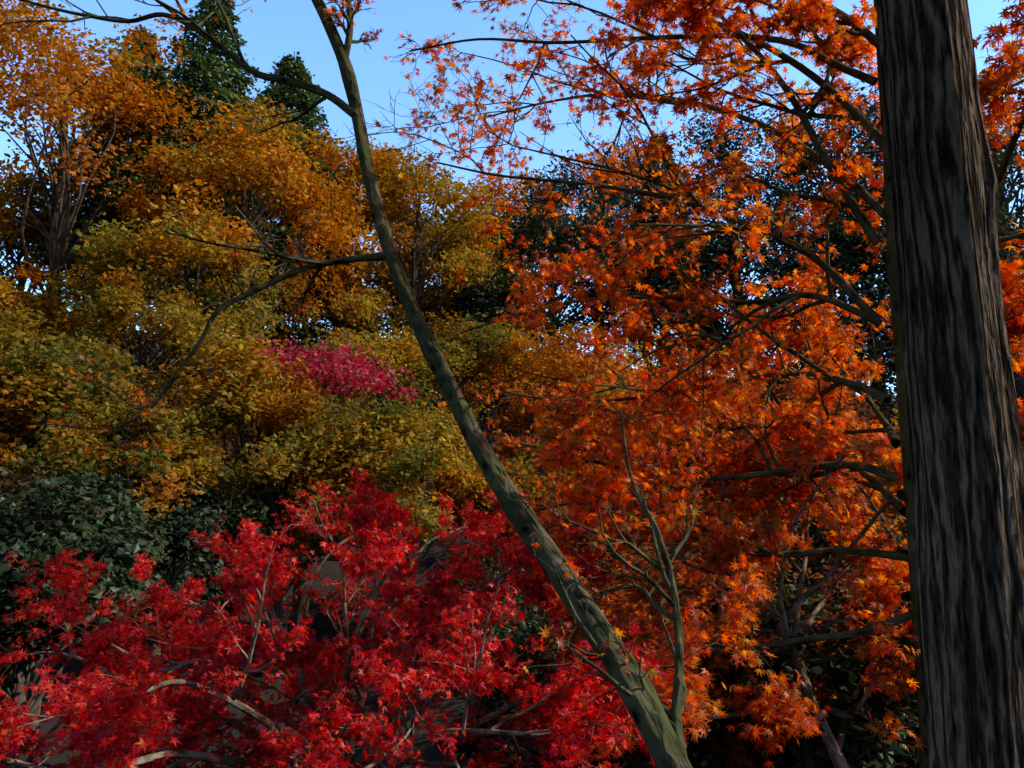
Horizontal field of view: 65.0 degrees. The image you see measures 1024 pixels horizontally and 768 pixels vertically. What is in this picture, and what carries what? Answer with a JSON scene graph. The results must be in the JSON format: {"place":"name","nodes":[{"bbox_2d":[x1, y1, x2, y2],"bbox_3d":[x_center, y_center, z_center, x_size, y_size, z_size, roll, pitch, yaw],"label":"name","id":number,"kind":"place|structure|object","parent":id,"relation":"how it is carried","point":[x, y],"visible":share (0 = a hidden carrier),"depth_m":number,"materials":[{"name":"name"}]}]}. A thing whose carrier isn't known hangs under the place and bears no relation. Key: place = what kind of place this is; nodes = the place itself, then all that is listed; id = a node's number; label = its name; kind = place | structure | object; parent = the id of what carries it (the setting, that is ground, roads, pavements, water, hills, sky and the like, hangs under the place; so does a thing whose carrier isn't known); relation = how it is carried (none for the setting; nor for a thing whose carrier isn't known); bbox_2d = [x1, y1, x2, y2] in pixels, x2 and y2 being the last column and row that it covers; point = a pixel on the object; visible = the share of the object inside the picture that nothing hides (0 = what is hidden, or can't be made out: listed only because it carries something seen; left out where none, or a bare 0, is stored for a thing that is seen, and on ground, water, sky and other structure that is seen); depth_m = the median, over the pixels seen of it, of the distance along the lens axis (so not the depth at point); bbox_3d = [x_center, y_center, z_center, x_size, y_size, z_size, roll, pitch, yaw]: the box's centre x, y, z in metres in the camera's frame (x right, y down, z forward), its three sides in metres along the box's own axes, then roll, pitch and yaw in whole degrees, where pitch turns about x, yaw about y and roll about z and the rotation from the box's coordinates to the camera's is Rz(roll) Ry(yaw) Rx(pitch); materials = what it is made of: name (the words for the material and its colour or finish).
{"place":"outdoors","nodes":[
{"label":"outdoors","id":0,"kind":"place"},
{"bbox_2d":[0,330,917,767],"bbox_3d":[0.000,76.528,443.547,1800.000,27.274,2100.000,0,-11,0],"label":"ground","id":1,"kind":"structure","parent":0,"point":[320,624],"depth_m":21.33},
{"bbox_2d":[0,175,100,323],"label":"hill tree","id":2,"kind":"object","parent":1,"relation":"on","point":[11,242],"visible":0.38,"depth_m":36.77,"materials":[{"name":"brown plant"}]},
{"bbox_2d":[0,260,125,486],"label":"hill tree","id":3,"kind":"object","parent":1,"relation":"on","point":[11,294],"visible":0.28,"depth_m":30.20,"materials":[{"name":"orange plant"}]},
{"bbox_2d":[0,341,148,498],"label":"tree","id":4,"kind":"object","parent":1,"relation":"on","point":[87,397],"visible":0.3,"depth_m":18.54,"materials":[{"name":"yellow plant"}]},
{"bbox_2d":[0,457,171,749],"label":"evergreen","id":5,"kind":"object","parent":1,"relation":"on","point":[118,498],"visible":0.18,"depth_m":14.31,"materials":[{"name":"green plant"}]},
{"bbox_2d":[0,477,195,767],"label":"evergreen","id":6,"kind":"object","parent":1,"relation":"on","point":[25,546],"visible":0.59,"depth_m":11.10,"materials":[{"name":"green plant"}]},
{"bbox_2d":[0,302,198,491],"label":"tree","id":7,"kind":"object","parent":1,"relation":"on","point":[14,337],"visible":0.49,"depth_m":19.06,"materials":[{"name":"plant"}]},
{"bbox_2d":[0,0,207,430],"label":"hill tree","id":8,"kind":"object","parent":1,"relation":"on","point":[77,90],"visible":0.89,"depth_m":33.00,"materials":[{"name":"orange plant"}]},
{"bbox_2d":[8,26,203,337],"bbox_3d":[-19.136,-10.237,40.310,9.625,17.500,10.031,0,-11,0],"label":"hill cedar","id":9,"kind":"object","parent":1,"relation":"on","point":[82,219],"visible":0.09,"depth_m":39.06,"materials":[{"name":"green plant"}]},
{"bbox_2d":[0,390,241,676],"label":"tree","id":10,"kind":"object","parent":1,"relation":"on","point":[160,429],"visible":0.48,"depth_m":17.04,"materials":[{"name":"yellow plant"}]},
{"bbox_2d":[49,267,244,413],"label":"tree","id":11,"kind":"object","parent":1,"relation":"on","point":[116,317],"visible":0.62,"depth_m":26.41,"materials":[{"name":"yellow plant"}]},
{"bbox_2d":[79,411,220,574],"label":"evergreen","id":12,"kind":"object","parent":1,"relation":"on","point":[200,427],"depth_m":24.61,"materials":[{"name":"green plant"}]},
{"bbox_2d":[45,195,297,413],"bbox_3d":[-13.159,-1.069,31.214,8.308,11.517,9.159,0,-11,0],"label":"hill tree","id":13,"kind":"object","parent":1,"relation":"on","point":[150,260],"visible":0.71,"depth_m":30.07,"materials":[{"name":"plant"}]},
{"bbox_2d":[90,475,278,672],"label":"evergreen","id":14,"kind":"object","parent":1,"relation":"on","point":[197,514],"visible":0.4,"depth_m":16.89,"materials":[{"name":"green plant"}]},
{"bbox_2d":[61,0,317,416],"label":"hill cedar","id":15,"kind":"object","parent":1,"relation":"on","point":[210,67],"visible":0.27,"depth_m":36.97,"materials":[{"name":"green plant"}]},
{"bbox_2d":[90,312,347,626],"bbox_3d":[-7.244,2.760,21.807,6.618,9.009,7.124,0,-11,0],"label":"tree","id":16,"kind":"object","parent":1,"relation":"on","point":[243,356],"visible":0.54,"depth_m":20.46,"materials":[{"name":"yellow plant"}]},
{"bbox_2d":[108,91,382,461],"bbox_3d":[-10.789,-4.266,34.154,10.594,15.783,10.272,0,-11,0],"label":"hill tree","id":17,"kind":"object","parent":1,"relation":"on","point":[227,157],"visible":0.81,"depth_m":33.34,"materials":[{"name":"orange plant"}]},
{"bbox_2d":[172,385,410,677],"bbox_3d":[-5.772,3.688,19.775,5.935,7.366,5.904,-5,-12,25],"label":"tree","id":18,"kind":"object","parent":1,"relation":"on","point":[276,465],"visible":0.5,"depth_m":19.27,"materials":[{"name":"yellow plant"}]},
{"bbox_2d":[213,51,375,376],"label":"hill cedar","id":19,"kind":"object","parent":1,"relation":"on","point":[291,97],"visible":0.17,"depth_m":43.03,"materials":[{"name":"green plant"}]},
{"bbox_2d":[226,250,391,382],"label":"hill tree","id":20,"kind":"object","parent":1,"relation":"on","point":[348,317],"visible":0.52,"depth_m":38.30,"materials":[{"name":"plant"}]},
{"bbox_2d":[200,337,421,632],"bbox_3d":[-5.439,2.941,21.956,5.783,8.087,5.985,10,-15,-43],"label":"pink maple","id":21,"kind":"object","parent":1,"relation":"on","point":[345,370],"visible":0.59,"depth_m":21.65,"materials":[{"name":"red plant"}]},
{"bbox_2d":[0,467,688,767],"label":"red maple","id":22,"kind":"object","parent":1,"relation":"on","point":[129,711],"visible":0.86,"depth_m":6.75,"materials":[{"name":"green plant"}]},
{"bbox_2d":[277,123,429,393],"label":"hill tree","id":23,"kind":"object","parent":1,"relation":"on","point":[336,159],"visible":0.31,"depth_m":42.55,"materials":[{"name":"orange plant"}]},
{"bbox_2d":[0,0,735,767],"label":"leaning maple","id":24,"kind":"object","parent":1,"relation":"on","point":[646,708],"visible":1,"depth_m":5.72,"materials":[{"name":"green plant"}]},
{"bbox_2d":[314,245,453,354],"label":"hill tree","id":25,"kind":"object","parent":1,"relation":"on","point":[397,314],"visible":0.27,"depth_m":41.09,"materials":[{"name":"plant"}]},
{"bbox_2d":[287,319,481,550],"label":"tree","id":26,"kind":"object","parent":1,"relation":"on","point":[381,351],"visible":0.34,"depth_m":26.06,"materials":[{"name":"yellow plant"}]},
{"bbox_2d":[284,399,518,664],"bbox_3d":[-2.840,3.850,19.459,5.507,6.906,5.279,-5,-12,24],"label":"tree","id":27,"kind":"object","parent":1,"relation":"on","point":[425,462],"visible":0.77,"depth_m":18.82,"materials":[{"name":"yellow plant"}]},
{"bbox_2d":[306,147,513,393],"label":"hill tree","id":28,"kind":"object","parent":1,"relation":"on","point":[415,227],"visible":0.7,"depth_m":40.62,"materials":[{"name":"yellow plant"}]},
{"bbox_2d":[375,210,507,308],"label":"hill tree","id":29,"kind":"object","parent":1,"relation":"on","point":[441,274],"visible":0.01,"depth_m":47.90,"materials":[{"name":"green plant"}]},
{"bbox_2d":[359,307,544,516],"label":"tree","id":30,"kind":"object","parent":1,"relation":"on","point":[474,344],"visible":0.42,"depth_m":29.80,"materials":[{"name":"yellow plant"}]},
{"bbox_2d":[397,244,569,383],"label":"hill tree","id":31,"kind":"object","parent":1,"relation":"on","point":[430,299],"visible":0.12,"depth_m":42.86,"materials":[{"name":"plant"}]},
{"bbox_2d":[423,267,573,420],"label":"tree","id":32,"kind":"object","parent":1,"relation":"on","point":[482,304],"visible":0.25,"depth_m":39.43,"materials":[{"name":"green plant"}]},
{"bbox_2d":[429,167,579,361],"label":"hill tree","id":33,"kind":"object","parent":1,"relation":"on","point":[514,191],"visible":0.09,"depth_m":50.13,"materials":[{"name":"orange plant"}]},
{"bbox_2d":[426,438,607,612],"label":"tree","id":34,"kind":"object","parent":1,"relation":"on","point":[527,466],"visible":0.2,"depth_m":20.36,"materials":[{"name":"yellow plant"}]},
{"bbox_2d":[433,549,610,762],"bbox_3d":[0.622,5.308,13.620,3.941,5.077,4.075,-10,-15,41],"label":"shrub","id":35,"kind":"object","parent":1,"relation":"on","point":[524,627],"visible":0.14,"depth_m":13.24,"materials":[{"name":"green plant"}]},
{"bbox_2d":[443,629,661,767],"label":"shrub","id":36,"kind":"object","parent":1,"relation":"on","point":[512,757],"visible":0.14,"depth_m":8.90,"materials":[{"name":"green plant"}]},
{"bbox_2d":[462,170,657,359],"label":"hill tree","id":37,"kind":"object","parent":1,"relation":"on","point":[560,238],"visible":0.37,"depth_m":44.79,"materials":[{"name":"green plant"}]},
{"bbox_2d":[462,321,673,489],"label":"tree","id":38,"kind":"object","parent":1,"relation":"on","point":[552,365],"visible":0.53,"depth_m":28.99,"materials":[{"name":"plant"}]},
{"bbox_2d":[510,134,679,362],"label":"tree","id":39,"kind":"object","parent":1,"relation":"on","point":[614,202],"visible":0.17,"depth_m":52.37,"materials":[{"name":"green plant"}]},
{"bbox_2d":[486,465,736,637],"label":"tree","id":40,"kind":"object","parent":1,"relation":"on","point":[573,550],"visible":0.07,"depth_m":18.54,"materials":[{"name":"orange plant"}]},
{"bbox_2d":[555,218,730,409],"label":"hill tree","id":41,"kind":"object","parent":1,"relation":"on","point":[655,280],"visible":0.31,"depth_m":42.61,"materials":[{"name":"green plant"}]},
{"bbox_2d":[547,582,751,766],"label":"shrub","id":42,"kind":"object","parent":1,"relation":"on","point":[619,593],"visible":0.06,"depth_m":10.04,"materials":[{"name":"plant"}]},
{"bbox_2d":[593,130,727,366],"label":"hill cedar","id":43,"kind":"object","parent":1,"relation":"on","point":[657,327],"visible":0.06,"depth_m":54.10,"materials":[{"name":"green plant"}]},
{"bbox_2d":[315,0,1023,767],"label":"orange maple","id":44,"kind":"object","parent":1,"relation":"on","point":[853,36],"visible":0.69,"depth_m":7.29,"materials":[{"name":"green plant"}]},
{"bbox_2d":[577,371,779,509],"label":"tree","id":45,"kind":"object","parent":1,"relation":"on","point":[726,391],"visible":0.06,"depth_m":25.93,"materials":[{"name":"orange plant"}]},
{"bbox_2d":[565,641,822,767],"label":"shrub","id":46,"kind":"object","parent":1,"relation":"on","point":[739,755],"visible":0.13,"depth_m":7.70,"materials":[{"name":"plant"}]},
{"bbox_2d":[601,542,802,719],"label":"tree","id":47,"kind":"object","parent":1,"relation":"on","point":[719,599],"visible":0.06,"depth_m":12.84,"materials":[{"name":"orange plant"}]},
{"bbox_2d":[506,373,926,767],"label":"maple tree","id":48,"kind":"object","parent":1,"relation":"on","point":[889,657],"visible":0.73,"depth_m":7.01,"materials":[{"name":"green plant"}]},
{"bbox_2d":[631,307,801,438],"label":"tree","id":49,"kind":"object","parent":1,"relation":"on","point":[724,336],"visible":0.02,"depth_m":36.58,"materials":[{"name":"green plant"}]},
{"bbox_2d":[631,95,832,368],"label":"tree","id":50,"kind":"object","parent":1,"relation":"on","point":[736,143],"visible":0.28,"depth_m":51.25,"materials":[{"name":"green plant"}]},
{"bbox_2d":[643,211,868,417],"bbox_3d":[11.545,-3.080,39.675,10.737,11.911,10.142,0,-11,0],"label":"hill tree","id":51,"kind":"object","parent":1,"relation":"on","point":[711,266],"visible":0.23,"depth_m":39.45,"materials":[{"name":"green plant"}]},
{"bbox_2d":[640,511,894,651],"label":"tree","id":52,"kind":"object","parent":1,"relation":"on","point":[813,566],"visible":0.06,"depth_m":15.35,"materials":[{"name":"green plant"}]},
{"bbox_2d":[618,600,919,767],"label":"shrub","id":53,"kind":"object","parent":1,"relation":"on","point":[853,752],"visible":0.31,"depth_m":6.96,"materials":[{"name":"green plant"}]},
{"bbox_2d":[641,583,916,767],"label":"shrub","id":54,"kind":"object","parent":1,"relation":"on","point":[789,601],"visible":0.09,"depth_m":8.64,"materials":[{"name":"green plant"}]},
{"bbox_2d":[692,371,900,537],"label":"tree","id":55,"kind":"object","parent":1,"relation":"on","point":[786,394],"visible":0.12,"depth_m":23.87,"materials":[{"name":"orange plant"}]},
{"bbox_2d":[706,476,906,628],"bbox_3d":[5.536,4.302,14.359,4.449,5.387,4.340,-8,-14,36],"label":"shrub","id":56,"kind":"object","parent":1,"relation":"on","point":[822,539],"visible":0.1,"depth_m":14.35,"materials":[{"name":"green plant"}]},
{"bbox_2d":[727,207,894,417],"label":"hill tree","id":57,"kind":"object","parent":1,"relation":"on","point":[836,232],"visible":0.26,"depth_m":34.53,"materials":[{"name":"green plant"}]},
{"bbox_2d":[737,78,888,410],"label":"tree","id":58,"kind":"object","parent":1,"relation":"on","point":[870,113],"visible":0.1,"depth_m":47.99,"materials":[{"name":"green plant"}]},
{"bbox_2d":[742,326,897,479],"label":"tree","id":59,"kind":"object","parent":1,"relation":"on","point":[884,376],"visible":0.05,"depth_m":30.45,"materials":[{"name":"green plant"}]},
{"bbox_2d":[759,559,910,767],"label":"shrub","id":60,"kind":"object","parent":1,"relation":"on","point":[819,644],"visible":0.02,"depth_m":10.92,"materials":[{"name":"plant"}]},
{"bbox_2d":[756,584,918,767],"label":"shrub","id":61,"kind":"object","parent":1,"relation":"on","point":[885,706],"visible":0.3,"depth_m":6.91,"materials":[{"name":"green plant"}]},
{"bbox_2d":[779,460,906,611],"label":"tree","id":62,"kind":"object","parent":1,"relation":"on","point":[889,508],"visible":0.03,"depth_m":17.13,"materials":[{"name":"orange plant"}]},
{"bbox_2d":[807,559,917,767],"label":"shrub","id":63,"kind":"object","parent":1,"relation":"on","point":[830,614],"visible":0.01,"depth_m":8.92,"materials":[{"name":"plant"}]},
{"bbox_2d":[824,389,902,497],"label":"tree","id":64,"kind":"object","parent":1,"relation":"on","point":[891,406],"visible":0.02,"depth_m":26.64,"materials":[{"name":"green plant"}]},
{"bbox_2d":[844,408,907,582],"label":"tree","id":65,"kind":"object","parent":1,"relation":"on","point":[888,483],"visible":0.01,"depth_m":16.76,"materials":[{"name":"orange plant"}]},
{"bbox_2d":[817,129,1023,274],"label":"tree","id":66,"kind":"object","parent":1,"relation":"on","point":[995,163],"visible":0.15,"depth_m":37.26,"materials":[{"name":"green plant"}]},
{"bbox_2d":[849,207,1023,397],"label":"hill tree","id":67,"kind":"object","parent":1,"relation":"on","point":[1006,232],"visible":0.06,"depth_m":32.92,"materials":[{"name":"green plant"}]},
{"bbox_2d":[869,83,1023,408],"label":"tree","id":68,"kind":"object","parent":1,"relation":"on","point":[1019,384],"visible":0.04,"depth_m":44.27,"materials":[{"name":"green plant"}]},
{"bbox_2d":[875,0,1023,767],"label":"tree trunk","id":69,"kind":"object","parent":1,"relation":"on","point":[966,451],"visible":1,"depth_m":3.42,"materials":[{"name":"brown plant"}]},
{"bbox_2d":[0,0,1023,395],"label":"sky","id":70,"kind":"structure","parent":0,"point":[274,28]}
]}

